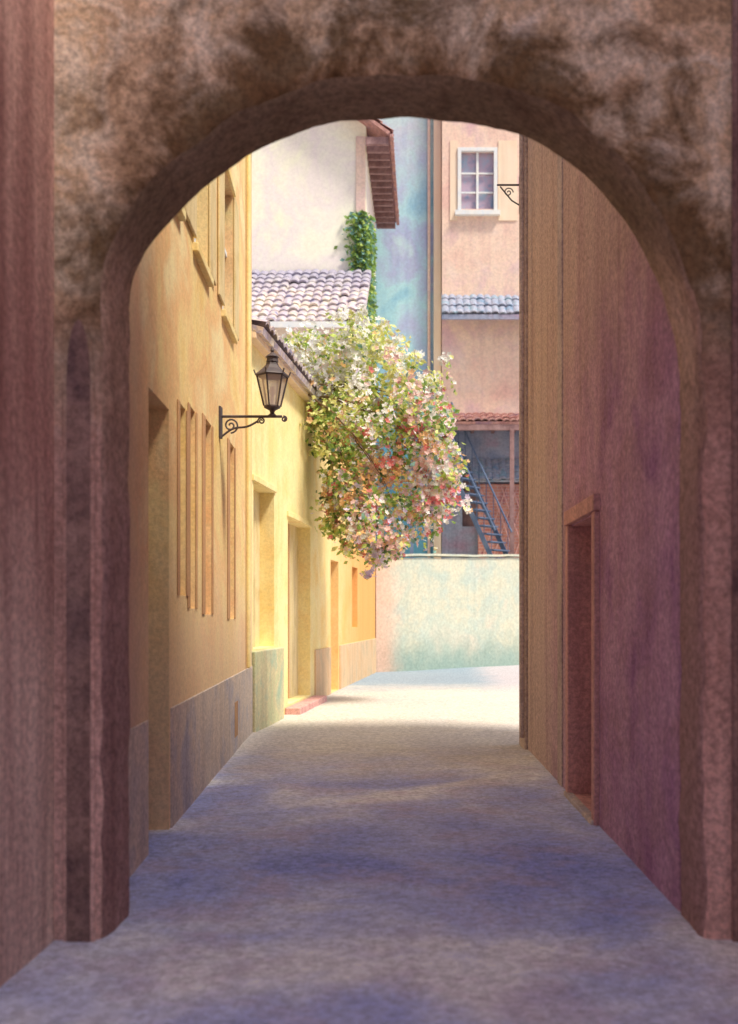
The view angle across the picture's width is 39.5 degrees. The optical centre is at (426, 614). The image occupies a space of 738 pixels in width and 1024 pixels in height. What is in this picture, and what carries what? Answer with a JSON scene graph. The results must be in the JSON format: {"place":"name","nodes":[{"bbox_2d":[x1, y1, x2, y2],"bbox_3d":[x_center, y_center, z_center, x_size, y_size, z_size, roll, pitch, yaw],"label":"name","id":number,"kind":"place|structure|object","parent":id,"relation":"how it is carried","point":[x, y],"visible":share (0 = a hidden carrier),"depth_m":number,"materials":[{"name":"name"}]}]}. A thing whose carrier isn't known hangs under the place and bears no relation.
{"place":"outdoors","nodes":[
{"label":"outdoors","id":0,"kind":"place"},
{"bbox_2d":[0,0,53,986],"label":"brown house","id":1,"kind":"structure","parent":0,"point":[24,482],"depth_m":4.60,"materials":[{"name":"paint"}]},
{"bbox_2d":[235,701,237,736],"bbox_3d":[-2.184,1.200,11.751,0.008,0.400,0.301,0,0,-4],"label":"plinth vent","id":2,"kind":"object","parent":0,"point":[236,718],"visible":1,"depth_m":11.74,"materials":[{"name":"brown metal"}]},
{"bbox_2d":[0,665,737,1023],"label":"street","id":3,"kind":"structure","parent":0,"point":[416,847],"depth_m":5.61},
{"bbox_2d":[128,153,251,829],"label":"walls","id":4,"kind":"structure","parent":3,"relation":"on","point":[184,350],"depth_m":8.01,"materials":[{"name":"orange paint"}]},
{"bbox_2d":[128,720,148,877],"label":"plinth part","id":5,"kind":"structure","parent":4,"relation":"attached to","point":[138,767],"depth_m":6.38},
{"bbox_2d":[177,399,179,594],"bbox_3d":[-1.909,-0.900,7.891,0.009,1.500,0.100,0,0,-4],"label":"window shutter","id":6,"kind":"object","parent":4,"relation":"attached to","point":[178,497],"depth_m":7.85,"materials":[{"name":"wood"}]},
{"bbox_2d":[177,208,185,220],"bbox_3d":[-1.888,-3.100,7.500,0.100,0.080,0.962,0,0,-4],"label":"window sill","id":7,"kind":"structure","parent":4,"relation":"attached to","point":[181,214],"depth_m":7.89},
{"bbox_2d":[184,201,189,221],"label":"shutter","id":8,"kind":"object","parent":4,"relation":"attached to","point":[187,207],"visible":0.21,"depth_m":8.21,"materials":[{"name":"paint"}]},
{"bbox_2d":[186,410,188,595],"bbox_3d":[-1.939,-0.900,8.300,0.009,1.500,0.080,0,0,-4],"label":"window shutter","id":9,"kind":"object","parent":4,"relation":"attached to","point":[187,503],"depth_m":8.28,"materials":[{"name":"wood"}]},
{"bbox_2d":[188,402,190,607],"bbox_3d":[-1.945,-0.890,8.391,0.009,1.680,0.100,0,0,-4],"label":"window shutter","id":10,"kind":"object","parent":4,"relation":"attached to","point":[189,596],"depth_m":8.38,"materials":[{"name":"brown wood"}]},
{"bbox_2d":[187,195,196,237],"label":"shutter","id":11,"kind":"object","parent":4,"relation":"attached to","point":[192,223],"visible":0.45,"depth_m":8.50,"materials":[{"name":"paint"}]},
{"bbox_2d":[196,412,197,608],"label":"window shutter","id":12,"kind":"object","parent":4,"relation":"attached to","point":[196,510],"depth_m":8.77,"materials":[{"name":"brown wood"}]},
{"bbox_2d":[193,242,213,286],"bbox_3d":[-2.005,-3.100,9.100,0.100,0.080,0.962,0,0,-4],"label":"window sill","id":13,"kind":"structure","parent":4,"relation":"attached to","point":[202,263],"depth_m":8.98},
{"bbox_2d":[202,413,205,613],"bbox_3d":[-2.006,-0.900,9.226,0.009,1.800,0.170,0,0,-4],"label":"window shutter","id":14,"kind":"object","parent":4,"relation":"attached to","point":[203,514],"depth_m":9.17,"materials":[{"name":"brown wood"}]},
{"bbox_2d":[208,179,215,285],"bbox_3d":[-2.033,-3.940,9.726,0.026,1.520,0.390,0,0,-4],"label":"shutter","id":15,"kind":"object","parent":4,"relation":"attached to","point":[212,226],"visible":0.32,"depth_m":9.63,"materials":[{"name":"paint"}]},
{"bbox_2d":[212,426,213,613],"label":"window shutter","id":16,"kind":"object","parent":4,"relation":"attached to","point":[212,520],"depth_m":9.78,"materials":[{"name":"wood"}]},
{"bbox_2d":[218,173,224,305],"bbox_3d":[-2.081,-3.940,10.377,0.026,1.520,0.390,0,0,-4],"label":"shutter","id":17,"kind":"object","parent":4,"relation":"attached to","point":[221,236],"visible":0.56,"depth_m":10.29,"materials":[{"name":"paint"}]},
{"bbox_2d":[227,438,229,618],"bbox_3d":[-2.142,-0.925,11.091,0.009,1.950,0.200,0,0,-4],"label":"window shutter","id":18,"kind":"object","parent":4,"relation":"attached to","point":[228,528],"depth_m":11.03,"materials":[{"name":"wood"}]},
{"bbox_2d":[221,309,237,343],"bbox_3d":[-2.147,-3.100,11.050,0.100,0.080,1.062,0,0,-4],"label":"window sill","id":19,"kind":"structure","parent":4,"relation":"attached to","point":[229,325],"depth_m":10.91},
{"bbox_2d":[226,169,235,196],"bbox_3d":[-2.142,-4.770,11.050,0.050,0.100,1.102,0,0,-4],"label":"window head","id":20,"kind":"object","parent":4,"relation":"attached to","point":[231,181],"depth_m":11.24},
{"bbox_2d":[234,448,235,618],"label":"window shutter","id":21,"kind":"object","parent":4,"relation":"attached to","point":[234,533],"depth_m":11.68,"materials":[{"name":"wood"}]},
{"bbox_2d":[233,197,238,340],"bbox_3d":[-2.179,-3.940,11.726,0.026,1.520,0.390,0,0,-4],"label":"shutter","id":22,"kind":"object","parent":4,"relation":"attached to","point":[235,267],"visible":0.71,"depth_m":11.63,"materials":[{"name":"paint"}]},
{"bbox_2d":[246,154,250,667],"bbox_3d":[-2.249,-2.960,12.932,0.051,7.280,0.061,0,0,0],"label":"downpipe","id":23,"kind":"object","parent":4,"relation":"attached to","point":[248,411],"visible":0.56,"depth_m":12.91,"materials":[{"name":"yellow metal"}]},
{"bbox_2d":[219,346,290,438],"bbox_3d":[-1.754,-2.245,10.350,0.753,0.930,0.374,0,0,0],"label":"wall lantern","id":24,"kind":"object","parent":4,"relation":"attached to","point":[271,369],"depth_m":10.33,"materials":[{"name":"metal"}]},
{"bbox_2d":[170,666,252,827],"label":"plinth","id":25,"kind":"structure","parent":3,"relation":"on","point":[205,743],"depth_m":9.23,"materials":[{"name":"grey paint"}]},
{"bbox_2d":[252,647,283,731],"bbox_3d":[-2.288,1.050,14.672,0.110,1.100,1.855,0,0,4],"label":"stone base","id":26,"kind":"object","parent":3,"relation":"on","point":[268,686],"visible":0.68,"depth_m":14.46,"materials":[{"name":"beige stone"}]},
{"bbox_2d":[285,695,326,714],"bbox_3d":[-2.018,1.535,17.341,0.247,0.130,2.506,0,0,4],"label":"door step","id":27,"kind":"object","parent":3,"relation":"on","point":[304,706],"depth_m":16.86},
{"bbox_2d":[252,344,374,714],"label":"walls","id":28,"kind":"structure","parent":3,"relation":"on","point":[331,600],"depth_m":17.66,"materials":[{"name":"yellow paint"}]},
{"bbox_2d":[252,474,276,492],"bbox_3d":[-2.321,-1.875,14.699,0.040,0.090,1.463,0,0,4],"label":"door head","id":29,"kind":"object","parent":28,"relation":"attached to","point":[263,482],"depth_m":14.59,"materials":[{"name":"yellow paint"}]},
{"bbox_2d":[288,524,288,697],"bbox_3d":[-2.343,-0.055,17.334,0.038,2.950,0.042,0,0,0],"label":"door leaf","id":30,"kind":"object","parent":28,"relation":"attached to","point":[288,610],"visible":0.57,"depth_m":17.31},
{"bbox_2d":[287,511,312,526],"bbox_3d":[-2.136,-1.605,17.324,0.040,0.090,2.115,0,0,4],"label":"door head","id":31,"kind":"object","parent":28,"relation":"attached to","point":[299,518],"depth_m":17.15,"materials":[{"name":"yellow paint"}]},
{"bbox_2d":[252,330,377,478],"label":"cornice","id":32,"kind":"structure","parent":28,"relation":"on","point":[261,345],"depth_m":15.73,"materials":[{"name":"beige paint"}]},
{"bbox_2d":[252,318,379,475],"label":"roof","id":33,"kind":"structure","parent":28,"relation":"on","point":[267,332],"depth_m":15.14,"materials":[{"name":"tile"}]},
{"bbox_2d":[339,638,375,688],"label":"plinth part","id":34,"kind":"structure","parent":28,"relation":"attached to","point":[357,661],"depth_m":24.01,"materials":[{"name":"beige paint"}]},
{"bbox_2d":[281,303,472,579],"bbox_3d":[-1.002,-2.985,17.879,3.620,4.783,3.563,0,0,0],"label":"flowering vine","id":35,"kind":"object","parent":28,"relation":"attached to","point":[435,446],"visible":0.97,"depth_m":17.66,"materials":[{"name":"green plant"}]},
{"bbox_2d":[252,123,375,540],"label":"walls","id":36,"kind":"structure","parent":3,"relation":"on","point":[303,193],"depth_m":28.75,"materials":[{"name":"beige paint"}]},
{"bbox_2d":[333,120,359,122],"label":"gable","id":37,"kind":"structure","parent":36,"relation":"on","point":[357,121],"depth_m":28.76,"materials":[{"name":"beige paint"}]},
{"bbox_2d":[334,210,377,373],"bbox_3d":[-1.644,-9.169,29.649,1.102,4.285,2.544,0,0,21],"label":"climbing ivy","id":38,"kind":"object","parent":36,"relation":"attached to","point":[363,253],"visible":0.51,"depth_m":28.67,"materials":[{"name":"green plant"}]},
{"bbox_2d":[356,136,364,221],"bbox_3d":[-1.850,-12.200,28.718,0.260,2.400,0.055,0,0,0],"label":"corner quoin","id":39,"kind":"object","parent":36,"relation":"attached to","point":[360,172],"visible":0.94,"depth_m":28.69,"materials":[{"name":"pink paint"}]},
{"bbox_2d":[358,120,398,222],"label":"roof","id":40,"kind":"structure","parent":36,"relation":"on","point":[376,128],"depth_m":28.51,"materials":[{"name":"brown wood"}]},
{"bbox_2d":[365,137,388,145],"bbox_3d":[-1.370,-13.100,28.360,0.640,0.200,0.120,0,0,0],"label":"rafter","id":41,"kind":"object","parent":40,"relation":"attached to","point":[376,141],"visible":1,"depth_m":28.30,"materials":[{"name":"brown wood"}]},
{"bbox_2d":[366,146,388,153],"bbox_3d":[-1.370,-13.100,28.830,0.640,0.200,0.120,0,0,0],"label":"rafter","id":42,"kind":"object","parent":40,"relation":"attached to","point":[377,149],"visible":0.86,"depth_m":28.77,"materials":[{"name":"brown wood"}]},
{"bbox_2d":[367,152,389,160],"bbox_3d":[-1.370,-13.100,29.300,0.640,0.200,0.120,0,0,0],"label":"rafter","id":43,"kind":"object","parent":40,"relation":"attached to","point":[378,157],"visible":0.86,"depth_m":29.24,"materials":[{"name":"brown wood"}]},
{"bbox_2d":[368,161,390,167],"bbox_3d":[-1.370,-13.100,29.770,0.640,0.200,0.120,0,0,0],"label":"rafter","id":44,"kind":"object","parent":40,"relation":"attached to","point":[379,164],"visible":0.86,"depth_m":29.71,"materials":[{"name":"brown wood"}]},
{"bbox_2d":[369,168,390,174],"bbox_3d":[-1.370,-13.100,30.240,0.640,0.200,0.120,0,0,0],"label":"rafter","id":45,"kind":"object","parent":40,"relation":"attached to","point":[379,171],"visible":0.79,"depth_m":30.18,"materials":[{"name":"brown wood"}]},
{"bbox_2d":[370,173,391,181],"bbox_3d":[-1.370,-13.100,30.710,0.640,0.200,0.120,0,0,0],"label":"rafter","id":46,"kind":"object","parent":40,"relation":"attached to","point":[380,178],"visible":0.86,"depth_m":30.65,"materials":[{"name":"brown wood"}]},
{"bbox_2d":[371,182,391,187],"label":"rafter","id":47,"kind":"object","parent":40,"relation":"attached to","point":[381,184],"visible":0.79,"depth_m":31.12,"materials":[{"name":"brown wood"}]},
{"bbox_2d":[372,187,392,194],"bbox_3d":[-1.370,-13.100,31.650,0.640,0.200,0.120,0,0,0],"label":"rafter","id":48,"kind":"object","parent":40,"relation":"attached to","point":[382,191],"visible":0.86,"depth_m":31.59,"materials":[{"name":"brown wood"}]},
{"bbox_2d":[373,195,392,200],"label":"rafter","id":49,"kind":"object","parent":40,"relation":"attached to","point":[382,197],"visible":0.79,"depth_m":32.06,"materials":[{"name":"brown wood"}]},
{"bbox_2d":[373,199,393,206],"bbox_3d":[-1.370,-13.100,32.590,0.640,0.200,0.120,0,0,0],"label":"rafter","id":50,"kind":"object","parent":40,"relation":"attached to","point":[383,203],"visible":0.79,"depth_m":32.53,"materials":[{"name":"brown wood"}]},
{"bbox_2d":[374,207,393,211],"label":"rafter","id":51,"kind":"object","parent":40,"relation":"attached to","point":[383,209],"visible":0.79,"depth_m":33.00,"materials":[{"name":"brown wood"}]},
{"bbox_2d":[375,211,394,217],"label":"rafter","id":52,"kind":"object","parent":40,"relation":"attached to","point":[384,214],"visible":0.79,"depth_m":33.47,"materials":[{"name":"brown wood"}]},
{"bbox_2d":[376,218,394,223],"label":"rafter","id":53,"kind":"object","parent":40,"relation":"attached to","point":[385,220],"visible":0.71,"depth_m":33.94,"materials":[{"name":"brown wood"}]},
{"bbox_2d":[376,224,394,228],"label":"rafter","id":54,"kind":"object","parent":40,"relation":"attached to","point":[385,226],"visible":0.79,"depth_m":34.41,"materials":[{"name":"brown wood"}]},
{"bbox_2d":[390,134,398,224],"bbox_3d":[-0.970,-13.190,31.400,0.100,0.100,6.400,0,0,0],"label":"gutter","id":55,"kind":"object","parent":40,"relation":"attached to","point":[394,175],"visible":1,"depth_m":30.80,"materials":[{"name":"brown metal"}]},
{"bbox_2d":[275,328,360,426],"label":"walls","id":56,"kind":"structure","parent":3,"relation":"on","point":[281,331],"depth_m":25.50,"materials":[{"name":"beige paint"}]},
{"bbox_2d":[252,269,370,321],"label":"roof","id":57,"kind":"structure","parent":56,"relation":"on","point":[301,295],"depth_m":26.82,"materials":[{"name":"tile"}]},
{"bbox_2d":[270,321,362,327],"bbox_3d":[-4.435,-7.090,25.055,5.730,0.140,0.070,0,0,0],"label":"eave board","id":58,"kind":"object","parent":57,"relation":"attached to","point":[283,324],"depth_m":25.02,"materials":[{"name":"white paint"}]},
{"bbox_2d":[314,647,330,695],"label":"plinth","id":59,"kind":"structure","parent":3,"relation":"on","point":[322,671],"depth_m":19.38,"materials":[{"name":"beige paint"}]},
{"bbox_2d":[50,0,737,943],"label":"stone archway","id":60,"kind":"object","parent":3,"relation":"on","point":[166,112],"visible":0.96,"depth_m":4.95,"materials":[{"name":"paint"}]},
{"bbox_2d":[434,120,440,558],"bbox_3d":[0.370,-8.850,35.070,0.260,20.900,0.240,0,0,0],"label":"corner pilaster","id":61,"kind":"object","parent":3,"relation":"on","point":[437,248],"visible":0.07,"depth_m":34.95,"materials":[{"name":"paint"}]},
{"bbox_2d":[375,557,518,671],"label":"retaining wall","id":62,"kind":"structure","parent":3,"relation":"on","point":[434,613],"depth_m":29.73,"materials":[{"name":"paint"}]},
{"bbox_2d":[383,554,518,557],"bbox_3d":[3.421,-1.878,32.066,12.549,0.553,1.525,0,0,-34],"label":"coping","id":63,"kind":"object","parent":62,"relation":"on","point":[456,555],"visible":0.46,"depth_m":30.06,"materials":[{"name":"paint"}]},
{"bbox_2d":[519,136,527,749],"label":"corner pier","id":64,"kind":"structure","parent":3,"relation":"on","point":[523,743],"depth_m":11.95,"materials":[{"name":"brown paint"}]},
{"bbox_2d":[497,184,518,205],"bbox_3d":[1.006,-5.125,12.520,0.292,0.450,0.024,0,0,0],"label":"iron sign bracket","id":65,"kind":"object","parent":64,"relation":"attached to","point":[500,185],"visible":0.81,"depth_m":12.51,"materials":[{"name":"black metal"}]},
{"bbox_2d":[564,791,593,824],"bbox_3d":[1.246,1.570,8.299,0.070,0.060,1.300,0,0,-1],"label":"door sill","id":66,"kind":"structure","parent":3,"relation":"on","point":[579,805],"depth_m":8.23,"materials":[{"name":"stone"}]},
{"bbox_2d":[528,138,681,910],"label":"walls","id":67,"kind":"structure","parent":3,"relation":"on","point":[621,416],"depth_m":7.26,"materials":[{"name":"purple paint"}]},
{"bbox_2d":[519,134,524,737],"bbox_3d":[1.080,-2.250,11.600,0.055,7.300,0.055,0,0,-22],"label":"rain pipe","id":68,"kind":"object","parent":67,"relation":"attached to","point":[521,436],"visible":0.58,"depth_m":11.58,"materials":[{"name":"brown metal"}]},
{"bbox_2d":[557,155,562,786],"bbox_3d":[1.240,-2.190,9.474,0.030,7.580,0.250,0,0,0],"label":"pilaster","id":69,"kind":"object","parent":67,"relation":"attached to","point":[559,470],"visible":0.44,"depth_m":9.40,"materials":[{"name":"brown paint"}]},
{"bbox_2d":[566,525,571,792],"bbox_3d":[1.241,0.415,8.909,0.052,2.370,0.121,0,0,0],"label":"door jamb","id":70,"kind":"object","parent":67,"relation":"attached to","point":[568,658],"depth_m":8.85,"materials":[{"name":"brown wood"}]},
{"bbox_2d":[564,493,599,525],"bbox_3d":[1.251,-0.837,8.299,0.060,0.127,1.380,0,0,-1],"label":"door lintel","id":71,"kind":"structure","parent":67,"relation":"attached to","point":[583,509],"depth_m":8.09,"materials":[{"name":"brown wood"}]},
{"bbox_2d":[591,511,598,825],"bbox_3d":[1.271,0.415,7.689,0.052,2.370,0.121,0,0,0],"label":"door jamb","id":72,"kind":"object","parent":67,"relation":"attached to","point":[595,666],"depth_m":7.63,"materials":[{"name":"brown wood"}]},
{"bbox_2d":[461,192,492,193],"bbox_3d":[1.720,-14.275,34.675,1.080,0.050,0.050,0,0,0],"label":"window bar","id":73,"kind":"object","parent":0,"point":[475,192],"depth_m":34.66,"materials":[{"name":"white wood"}]},
{"bbox_2d":[441,121,518,318],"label":"walls","id":74,"kind":"structure","parent":0,"point":[479,254],"depth_m":34.60,"materials":[{"name":"pink paint"}]},
{"bbox_2d":[450,140,456,220],"bbox_3d":[0.915,-14.650,34.584,0.250,2.700,0.027,0,0,0],"label":"surround panel","id":75,"kind":"object","parent":74,"relation":"attached to","point":[453,176],"visible":1,"depth_m":34.57,"materials":[{"name":"beige paint"}]},
{"bbox_2d":[458,147,460,209],"bbox_3d":[1.110,-14.675,34.580,0.120,2.150,0.120,0,0,0],"label":"window frame","id":76,"kind":"object","parent":74,"relation":"attached to","point":[459,178],"visible":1,"depth_m":34.52,"materials":[{"name":"white wood"}]},
{"bbox_2d":[461,147,493,151],"bbox_3d":[1.720,-15.690,34.580,1.100,0.120,0.120,0,0,0],"label":"window frame","id":77,"kind":"object","parent":74,"relation":"attached to","point":[477,149],"visible":1,"depth_m":34.52,"materials":[{"name":"white wood"}]},
{"bbox_2d":[476,153,478,208],"bbox_3d":[1.720,-14.620,34.665,0.080,2.000,0.070,0,0,0],"label":"window mullion","id":78,"kind":"structure","parent":77,"relation":"attached to","point":[477,180],"depth_m":34.63},
{"bbox_2d":[461,173,492,174],"bbox_3d":[1.720,-14.925,34.675,1.080,0.050,0.050,0,0,0],"label":"window bar","id":79,"kind":"object","parent":78,"relation":"attached to","point":[475,173],"depth_m":34.67,"materials":[{"name":"white wood"}]},
{"bbox_2d":[455,210,499,215],"bbox_3d":[1.720,-13.525,34.530,1.520,0.150,0.220,0,0,0],"label":"window sill","id":80,"kind":"structure","parent":74,"relation":"attached to","point":[477,212],"depth_m":34.42,"materials":[{"name":"white stone"}]},
{"bbox_2d":[441,292,518,313],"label":"pent roof","id":81,"kind":"structure","parent":74,"relation":"attached to","point":[477,304],"depth_m":34.15,"materials":[{"name":"grey tile"}]},
{"bbox_2d":[442,314,518,319],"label":"pent fascia","id":82,"kind":"structure","parent":81,"relation":"attached to","point":[480,316],"depth_m":33.85,"materials":[{"name":"grey wood"}]},
{"bbox_2d":[494,147,496,209],"bbox_3d":[2.330,-14.675,34.580,0.120,2.150,0.120,0,0,0],"label":"window frame","id":83,"kind":"object","parent":74,"relation":"attached to","point":[495,178],"visible":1,"depth_m":34.52,"materials":[{"name":"white wood"}]},
{"bbox_2d":[498,140,516,220],"bbox_3d":[2.735,-14.650,34.584,0.630,2.700,0.027,0,0,0],"label":"surround panel","id":84,"kind":"object","parent":74,"relation":"attached to","point":[507,166],"visible":1,"depth_m":34.57,"materials":[{"name":"beige paint"}]},
{"bbox_2d":[441,319,518,413],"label":"walls","id":85,"kind":"structure","parent":0,"point":[483,369],"depth_m":34.75,"materials":[{"name":"pink paint"}]},
{"bbox_2d":[446,412,518,423],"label":"canopy roof","id":86,"kind":"structure","parent":85,"relation":"attached to","point":[485,418],"depth_m":33.58,"materials":[{"name":"tile"}]},
{"bbox_2d":[510,430,513,557],"bbox_3d":[2.790,-3.810,33.490,0.140,4.420,0.140,0,0,0],"label":"canopy post","id":87,"kind":"object","parent":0,"point":[512,490],"visible":0.64,"depth_m":33.42,"materials":[{"name":"brown wood"}]},
{"bbox_2d":[445,424,518,430],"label":"canopy beam","id":88,"kind":"structure","parent":87,"relation":"on","point":[486,427],"depth_m":33.42,"materials":[{"name":"wood"}]},
{"label":"terrace","id":89,"kind":"structure","parent":0,"visible":0},
{"bbox_2d":[410,402,512,557],"bbox_3d":[1.023,-4.267,33.739,3.942,5.794,1.699,0,0,27],"label":"outdoor staircase","id":90,"kind":"structure","parent":89,"relation":"on","point":[488,517],"depth_m":33.18,"materials":[{"name":"blue metal"}]},
{"bbox_2d":[478,484,518,557],"bbox_3d":[3.175,-3.000,34.765,2.850,2.800,0.330,0,0,0],"label":"brick base","id":91,"kind":"object","parent":89,"relation":"on","point":[497,490],"visible":0.14,"depth_m":34.60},
{"bbox_2d":[482,487,506,557],"bbox_3d":[2.250,-3.000,34.550,0.938,2.613,0.040,0,0,0],"label":"lattice lath","id":92,"kind":"object","parent":91,"relation":"attached to","point":[496,516],"visible":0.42,"depth_m":34.53,"materials":[{"name":"brown wood"}]},
{"bbox_2d":[492,493,515,557],"bbox_3d":[2.610,-3.000,34.530,0.938,2.613,0.040,0,0,0],"label":"lattice lath","id":93,"kind":"object","parent":91,"relation":"attached to","point":[502,520],"visible":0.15,"depth_m":34.51,"materials":[{"name":"brown wood"}]},
{"bbox_2d":[493,487,517,554],"bbox_3d":[2.610,-3.000,34.550,0.938,2.613,0.040,0,0,0],"label":"lattice lath","id":94,"kind":"object","parent":91,"relation":"attached to","point":[504,522],"visible":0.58,"depth_m":34.53,"materials":[{"name":"brown wood"}]},
{"bbox_2d":[501,487,518,537],"bbox_3d":[2.970,-3.000,34.530,0.938,2.613,0.040,0,0,0],"label":"lattice lath","id":95,"kind":"object","parent":91,"relation":"attached to","point":[509,510],"visible":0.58,"depth_m":34.51,"materials":[{"name":"wood"}]},
{"bbox_2d":[503,512,518,557],"bbox_3d":[2.970,-3.000,34.550,0.938,2.613,0.040,0,0,0],"label":"lattice lath","id":96,"kind":"object","parent":91,"relation":"attached to","point":[514,527],"visible":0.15,"depth_m":34.53,"materials":[{"name":"wood"}]},
{"label":"ground","id":97,"kind":"structure","parent":0,"visible":0},
{"bbox_2d":[376,117,433,557],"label":"walls","id":98,"kind":"structure","parent":97,"relation":"on","point":[401,277],"depth_m":35.20,"materials":[{"name":"blue paint"}]},
{"bbox_2d":[427,119,429,557],"bbox_3d":[0.080,-10.300,35.100,0.092,17.200,0.092,0,0,-23],"label":"downpipe","id":99,"kind":"object","parent":98,"relation":"attached to","point":[428,259],"visible":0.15,"depth_m":35.06,"materials":[{"name":"grey metal"}]},
{"bbox_2d":[441,431,518,558],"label":"walls","id":100,"kind":"structure","parent":97,"relation":"on","point":[460,536],"depth_m":34.95,"materials":[{"name":"grey stone"}]},
{"bbox_2d":[471,458,518,481],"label":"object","id":101,"kind":"object","parent":100,"relation":"attached to","point":[496,470],"visible":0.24,"depth_m":34.48,"materials":[{"name":"metal"}]}
]}

